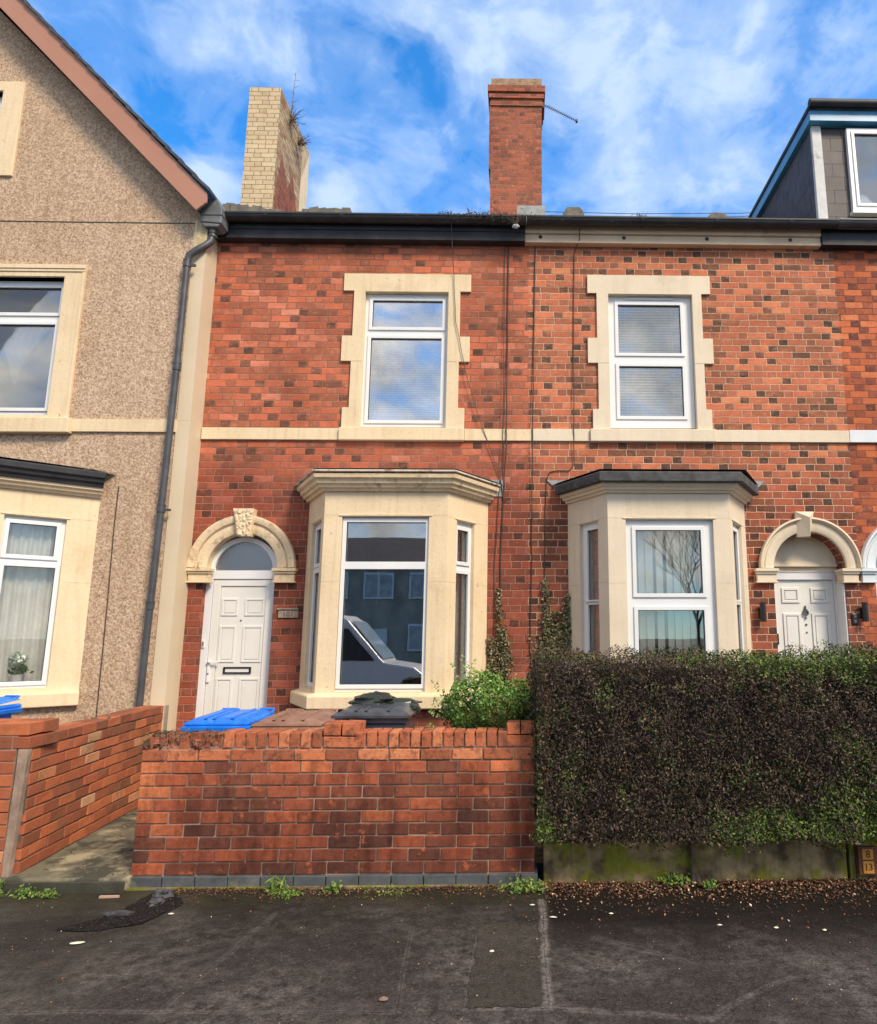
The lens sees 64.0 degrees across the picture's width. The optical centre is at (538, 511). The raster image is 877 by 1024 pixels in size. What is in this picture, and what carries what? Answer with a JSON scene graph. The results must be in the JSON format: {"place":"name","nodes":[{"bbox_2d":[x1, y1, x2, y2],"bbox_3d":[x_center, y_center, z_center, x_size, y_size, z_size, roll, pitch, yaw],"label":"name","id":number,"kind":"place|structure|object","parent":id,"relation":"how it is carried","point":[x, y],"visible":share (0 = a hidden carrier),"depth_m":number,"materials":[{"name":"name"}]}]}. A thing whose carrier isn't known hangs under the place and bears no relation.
{"place":"outdoors","nodes":[
{"label":"outdoors","id":0,"kind":"place"},
{"bbox_2d":[31,808,542,866],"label":"front yard","id":1,"kind":"structure","parent":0,"point":[106,836],"depth_m":5.54,"materials":[{"name":"concrete"}]},
{"bbox_2d":[45,824,131,873],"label":"path","id":2,"kind":"structure","parent":1,"relation":"on","point":[103,857],"depth_m":5.31,"materials":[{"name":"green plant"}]},
{"bbox_2d":[181,708,274,731],"bbox_3d":[-2.522,2.170,5.614,0.527,1.074,0.672,0,-10,-1],"label":"wheelie bin","id":3,"kind":"object","parent":1,"relation":"on","point":[228,718],"visible":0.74,"depth_m":5.44,"materials":[{"name":"blue plastic"}]},
{"bbox_2d":[250,708,337,729],"bbox_3d":[-1.983,2.182,5.651,0.572,1.062,0.702,0,-10,-1],"label":"wheelie bin","id":4,"kind":"object","parent":1,"relation":"on","point":[298,718],"visible":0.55,"depth_m":5.48,"materials":[{"name":"brown plastic"}]},
{"bbox_2d":[176,78,544,730],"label":"brick terrace house","id":5,"kind":"structure","parent":1,"relation":"on","point":[360,526],"depth_m":8.38,"materials":[{"name":"red brick"}]},
{"bbox_2d":[203,579,271,714],"bbox_3d":[-3.460,1.771,7.915,0.674,1.996,0.088,0,-10,-1],"label":"door","id":6,"kind":"structure","parent":5,"relation":"in","point":[240,617],"depth_m":7.97,"materials":[{"name":"white paint"}]},
{"bbox_2d":[290,468,502,729],"bbox_3d":[-1.685,1.611,9.191,2.465,3.605,4.236,0,-10,-1],"label":"bay window","id":7,"kind":"structure","parent":5,"relation":"in","point":[395,593],"depth_m":7.60,"materials":[{"name":"beige stone"}]},
{"bbox_2d":[361,294,447,427],"bbox_3d":[-1.652,-1.883,8.600,1.053,1.740,0.112,0,-10,-1],"label":"window frame","id":8,"kind":"structure","parent":5,"relation":"in","point":[372,332],"depth_m":8.60,"materials":[{"name":"white plastic"}]},
{"bbox_2d":[439,210,547,228],"bbox_3d":[-0.420,-3.625,8.594,2.319,0.284,0.132,0,-10,-1],"label":"gutter moss","id":9,"kind":"object","parent":5,"relation":"attached to","point":[515,226],"visible":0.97,"depth_m":8.56,"materials":[{"name":"green plant"}]},
{"bbox_2d":[472,208,494,217],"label":"roof plant","id":10,"kind":"object","parent":9,"relation":"on","point":[482,213],"visible":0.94,"depth_m":8.54,"materials":[{"name":"green plant"}]},
{"bbox_2d":[489,211,533,223],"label":"roof plant","id":11,"kind":"object","parent":9,"relation":"on","point":[515,217],"visible":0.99,"depth_m":8.55,"materials":[{"name":"green plant"}]},
{"bbox_2d":[485,589,513,684],"bbox_3d":[-0.486,1.495,7.905,0.425,1.244,0.084,0,-10,-1],"label":"ivy","id":12,"kind":"object","parent":5,"relation":"attached to","point":[504,659],"visible":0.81,"depth_m":7.88,"materials":[{"name":"green plant"}]},
{"bbox_2d":[543,102,577,122],"bbox_3d":[0.421,-8.076,13.993,0.727,0.537,0.155,-1,-10,2],"label":"television aerial","id":13,"kind":"object","parent":5,"relation":"attached to","point":[570,117],"visible":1,"depth_m":13.97,"materials":[{"name":"grey metal"}]},
{"bbox_2d":[545,211,734,213],"bbox_3d":[4.310,-6.849,15.639,8.700,0.298,0.013,0,-10,-1],"label":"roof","id":14,"kind":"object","parent":5,"relation":"attached to","point":[656,213],"visible":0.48,"depth_m":15.57,"materials":[{"name":"grey"}]},
{"bbox_2d":[331,702,415,728],"bbox_3d":[-1.333,2.153,5.675,0.621,1.127,0.654,0,-10,-1],"label":"wheelie bin","id":15,"kind":"object","parent":1,"relation":"on","point":[393,716],"visible":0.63,"depth_m":5.48,"materials":[{"name":"black plastic"}]},
{"bbox_2d":[347,691,421,716],"bbox_3d":[-1.318,1.647,5.949,0.670,0.200,0.329,-2,-10,10],"label":"refuse sack","id":16,"kind":"object","parent":15,"relation":"on","point":[371,698],"visible":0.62,"depth_m":5.89,"materials":[{"name":"black plastic"}]},
{"bbox_2d":[426,655,541,730],"bbox_3d":[-0.438,1.944,5.639,0.945,1.544,0.752,0,-10,-1],"label":"privet shrub","id":17,"kind":"object","parent":1,"relation":"on","point":[457,717],"visible":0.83,"depth_m":5.54,"materials":[{"name":"green plant"}]},
{"bbox_2d":[0,879,876,1023],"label":"pavement","id":18,"kind":"structure","parent":0,"point":[720,973],"depth_m":3.87,"materials":[{"name":"grey asphalt"}]},
{"bbox_2d":[0,877,9,896],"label":"weed","id":19,"kind":"object","parent":18,"relation":"on","point":[1,891],"visible":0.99,"depth_m":4.81,"materials":[{"name":"green plant"}]},
{"bbox_2d":[8,883,42,899],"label":"weed","id":20,"kind":"object","parent":18,"relation":"on","point":[27,892],"visible":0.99,"depth_m":4.77,"materials":[{"name":"green plant"}]},
{"bbox_2d":[38,887,60,897],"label":"weed","id":21,"kind":"object","parent":18,"relation":"on","point":[49,894],"visible":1,"depth_m":4.76,"materials":[{"name":"green plant"}]},
{"bbox_2d":[0,881,124,893],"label":"path riser","id":22,"kind":"object","parent":18,"relation":"on","point":[90,887],"visible":0.82,"depth_m":4.84,"materials":[{"name":"grey concrete"}]},
{"bbox_2d":[0,866,132,890],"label":"path step","id":23,"kind":"object","parent":18,"relation":"on","point":[59,874],"visible":0.5,"depth_m":4.95,"materials":[{"name":"concrete"}]},
{"bbox_2d":[1,748,31,876],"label":"timber post","id":24,"kind":"object","parent":23,"relation":"on","point":[20,785],"visible":0.91,"depth_m":4.99,"materials":[{"name":"brown wood"}]},
{"bbox_2d":[69,941,84,943],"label":"fallen leaf","id":25,"kind":"object","parent":18,"relation":"on","point":[78,942],"visible":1,"depth_m":4.04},
{"bbox_2d":[99,895,119,897],"bbox_3d":[-2.954,2.644,4.751,0.132,0.016,0.021,0,-10,-1],"label":"wood splinter","id":26,"kind":"object","parent":18,"relation":"on","point":[109,896],"visible":1,"depth_m":4.74,"materials":[{"name":"beige wood"}]},
{"bbox_2d":[55,893,182,930],"bbox_3d":[-2.634,2.588,4.447,0.412,0.008,0.719,-5,-11,24],"label":"tar stain","id":27,"kind":"object","parent":18,"relation":"on","point":[143,910],"visible":0.94,"depth_m":4.40,"materials":[{"name":"black asphalt"}]},
{"bbox_2d":[103,910,134,915],"bbox_3d":[-2.708,2.587,4.460,0.199,0.019,0.089,0,-10,-1],"label":"tarmac lump","id":28,"kind":"object","parent":18,"relation":"on","point":[119,913],"visible":1,"depth_m":4.45,"materials":[{"name":"grey asphalt"}]},
{"bbox_2d":[147,896,164,906],"bbox_3d":[-2.564,2.608,4.617,0.118,0.056,0.104,0,-10,-1],"label":"tarmac lump","id":29,"kind":"object","parent":18,"relation":"on","point":[156,901],"visible":0.97,"depth_m":4.60,"materials":[{"name":"grey asphalt"}]},
{"bbox_2d":[151,888,173,898],"bbox_3d":[-2.575,2.624,4.738,0.160,0.081,0.095,0,-10,-1],"label":"tarmac lump","id":30,"kind":"object","parent":18,"relation":"on","point":[164,893],"visible":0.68,"depth_m":4.72,"materials":[{"name":"grey asphalt"}]},
{"bbox_2d":[264,871,288,893],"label":"weed","id":31,"kind":"object","parent":18,"relation":"on","point":[275,887],"visible":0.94,"depth_m":4.85,"materials":[{"name":"green plant"}]},
{"bbox_2d":[268,887,303,899],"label":"weed","id":32,"kind":"object","parent":18,"relation":"on","point":[288,892],"visible":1,"depth_m":4.78,"materials":[{"name":"green plant"}]},
{"bbox_2d":[126,720,537,890],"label":"garden wall","id":33,"kind":"structure","parent":18,"relation":"on","point":[351,803],"depth_m":5.05,"materials":[{"name":"brick"}]},
{"bbox_2d":[320,880,343,893],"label":"weed","id":34,"kind":"object","parent":18,"relation":"on","point":[332,888],"visible":1,"depth_m":4.86,"materials":[{"name":"green plant"}]},
{"bbox_2d":[157,884,535,917],"bbox_3d":[-1.312,2.596,4.510,2.611,0.032,0.836,0,-10,-1],"label":"wall foot debris","id":35,"kind":"object","parent":18,"relation":"on","point":[309,889],"depth_m":4.85,"materials":[{"name":"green plant"}]},
{"bbox_2d":[379,996,387,1000],"bbox_3d":[-0.769,2.398,3.415,0.046,0.012,0.039,0,-10,-1],"label":"brick chip","id":36,"kind":"object","parent":18,"relation":"on","point":[383,998],"visible":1,"depth_m":3.41,"materials":[{"name":"pink brick"}]},
{"bbox_2d":[349,883,427,897],"bbox_3d":[-1.026,2.647,4.866,0.596,0.065,0.264,0,-10,-1],"label":"weed","id":37,"kind":"object","parent":18,"relation":"on","point":[392,888],"visible":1,"depth_m":4.86,"materials":[{"name":"green plant"}]},
{"bbox_2d":[0,892,867,1020],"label":"scattered bits","id":38,"kind":"object","parent":18,"relation":"on","point":[418,963],"visible":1,"depth_m":3.93,"materials":[{"name":"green plant"}]},
{"bbox_2d":[465,924,541,1007],"bbox_3d":[-0.180,2.481,3.820,0.391,0.008,0.983,0,-10,-1],"label":"pavement patch","id":39,"kind":"object","parent":18,"relation":"on","point":[513,978],"visible":1,"depth_m":3.74,"materials":[{"name":"grey asphalt"}]},
{"bbox_2d":[496,874,550,894],"bbox_3d":[-0.111,2.625,4.886,0.389,0.138,0.225,0,-10,-1],"label":"weed","id":40,"kind":"object","parent":18,"relation":"on","point":[526,886],"visible":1,"depth_m":4.86,"materials":[{"name":"green plant"}]},
{"bbox_2d":[656,869,693,885],"bbox_3d":[0.976,2.634,4.992,0.271,0.093,0.166,0,-10,-1],"label":"weed","id":41,"kind":"object","parent":18,"relation":"on","point":[675,879],"visible":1,"depth_m":4.97,"materials":[{"name":"green plant"}]},
{"bbox_2d":[543,831,856,882],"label":"wall","id":42,"kind":"structure","parent":18,"relation":"on","point":[579,862],"depth_m":5.09,"materials":[{"name":"concrete"}]},
{"bbox_2d":[543,877,876,944],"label":"leaf litter","id":43,"kind":"object","parent":18,"relation":"on","point":[794,882],"visible":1,"depth_m":4.90,"materials":[{"name":"brown plant"}]},
{"bbox_2d":[701,879,719,889],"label":"weed","id":44,"kind":"object","parent":18,"relation":"on","point":[709,884],"visible":0.99,"depth_m":4.91,"materials":[{"name":"green plant"}]},
{"bbox_2d":[854,835,876,878],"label":"brick stub wall","id":45,"kind":"structure","parent":18,"relation":"on","point":[868,843],"depth_m":5.13,"materials":[{"name":"concrete"}]},
{"bbox_2d":[856,845,876,874],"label":"hydrant marker","id":46,"kind":"object","parent":45,"relation":"attached to","point":[866,857],"visible":1,"depth_m":5.07,"materials":[{"name":"orange ceramic"}]},
{"bbox_2d":[27,0,876,217],"label":"sky","id":47,"kind":"structure","parent":0,"point":[679,106],"materials":[{"name":"blue"}]},
{"bbox_2d":[534,863,542,881],"bbox_3d":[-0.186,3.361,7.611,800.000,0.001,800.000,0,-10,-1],"label":"ground","id":48,"kind":"structure","parent":0,"point":[540,870],"depth_m":5.89,"materials":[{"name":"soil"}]},
{"bbox_2d":[544,793,876,838],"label":"neighbour yard","id":49,"kind":"structure","parent":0,"point":[609,833],"depth_m":6.25,"materials":[{"name":"plant"}]},
{"bbox_2d":[524,639,876,884],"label":"hedge","id":50,"kind":"object","parent":49,"relation":"on","point":[778,742],"visible":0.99,"depth_m":5.03,"materials":[{"name":"green plant"}]},
{"bbox_2d":[525,207,876,787],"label":"brick terrace house","id":51,"kind":"structure","parent":49,"relation":"on","point":[689,475],"depth_m":8.43,"materials":[{"name":"red brick"}]},
{"bbox_2d":[526,578,571,676],"bbox_3d":[0.216,1.377,7.942,0.723,1.232,0.085,0,-10,-1],"label":"ivy","id":52,"kind":"object","parent":51,"relation":"attached to","point":[561,638],"visible":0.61,"depth_m":7.94,"materials":[{"name":"green plant"}]},
{"bbox_2d":[608,297,695,428],"bbox_3d":[1.396,-1.880,8.652,1.055,1.738,0.079,0,-10,-1],"label":"window frame","id":53,"kind":"structure","parent":51,"relation":"in","point":[683,360],"depth_m":8.63,"materials":[{"name":"white plastic"}]},
{"bbox_2d":[547,469,764,662],"bbox_3d":[1.386,1.585,9.063,2.640,3.605,3.840,0,-10,-1],"label":"bay window","id":54,"kind":"structure","parent":51,"relation":"in","point":[657,558],"depth_m":7.58,"materials":[{"name":"beige stone"}]},
{"bbox_2d":[758,602,766,621],"bbox_3d":[2.591,1.161,8.015,0.068,0.225,0.109,0,-10,-1],"label":"wall lamp","id":55,"kind":"object","parent":51,"relation":"attached to","point":[762,612],"visible":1,"depth_m":7.97,"materials":[{"name":"black plastic"}]},
{"bbox_2d":[774,580,836,662],"bbox_3d":[3.203,1.817,8.227,0.731,2.010,0.070,0,-10,-1],"label":"door","id":56,"kind":"structure","parent":51,"relation":"in","point":[805,610],"depth_m":8.31,"materials":[{"name":"white paint"}]},
{"bbox_2d":[859,602,868,621],"bbox_3d":[3.786,1.164,8.043,0.068,0.225,0.109,0,-10,-1],"label":"wall lamp","id":57,"kind":"object","parent":51,"relation":"attached to","point":[864,613],"visible":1,"depth_m":8.00,"materials":[{"name":"black plastic"}]},
{"bbox_2d":[748,98,876,662],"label":"brick terrace house","id":58,"kind":"structure","parent":49,"relation":"on","point":[825,167],"depth_m":9.63,"materials":[{"name":"red brick"}]},
{"label":"left yard","id":59,"kind":"structure","parent":0,"visible":0},
{"bbox_2d":[0,695,22,717],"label":"wheelie bin","id":60,"kind":"object","parent":59,"relation":"on","point":[6,711],"visible":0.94,"depth_m":6.20,"materials":[{"name":"blue plastic"}]},
{"bbox_2d":[0,718,59,876],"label":"gate pier","id":61,"kind":"structure","parent":59,"relation":"on","point":[16,734],"depth_m":5.06,"materials":[{"name":"brick"}]},
{"bbox_2d":[12,705,168,873],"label":"side wall","id":62,"kind":"structure","parent":59,"relation":"on","point":[83,781],"depth_m":5.83,"materials":[{"name":"brick"}]},
{"bbox_2d":[0,0,309,730],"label":"gabled house","id":63,"kind":"structure","parent":59,"relation":"on","point":[106,193],"depth_m":8.18,"materials":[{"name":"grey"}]},
{"bbox_2d":[7,651,33,681],"bbox_3d":[-5.454,1.651,7.272,0.246,0.379,0.157,3,-11,-18],"label":"flower pot","id":64,"kind":"object","parent":63,"relation":"in","point":[16,676],"visible":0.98,"depth_m":7.25,"materials":[{"name":"white ceramic"}]},
{"bbox_2d":[0,281,63,414],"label":"window frame","id":65,"kind":"structure","parent":63,"relation":"in","point":[25,306],"depth_m":8.30,"materials":[{"name":"white plastic"}]},
{"bbox_2d":[0,456,107,724],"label":"bay window","id":66,"kind":"structure","parent":63,"relation":"in","point":[49,512],"depth_m":7.45,"materials":[{"name":"beige stone"}]},
{"bbox_2d":[135,199,228,706],"bbox_3d":[-4.081,-0.401,7.908,0.466,6.920,0.257,0,-10,-1],"label":"drainpipe","id":67,"kind":"object","parent":63,"relation":"attached to","point":[214,221],"visible":0.95,"depth_m":7.92,"materials":[{"name":"grey metal"}]},
{"bbox_2d":[288,74,306,135],"bbox_3d":[-4.360,-7.346,12.450,0.356,1.093,0.336,6,-12,-31],"label":"roof plant","id":68,"kind":"object","parent":63,"relation":"on","point":[293,119],"visible":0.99,"depth_m":12.36,"materials":[{"name":"green plant"}]},
{"bbox_2d":[295,135,311,149],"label":"roof plant","id":69,"kind":"object","parent":63,"relation":"on","point":[300,140],"visible":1,"depth_m":12.71,"materials":[{"name":"brown plant"}]}
]}

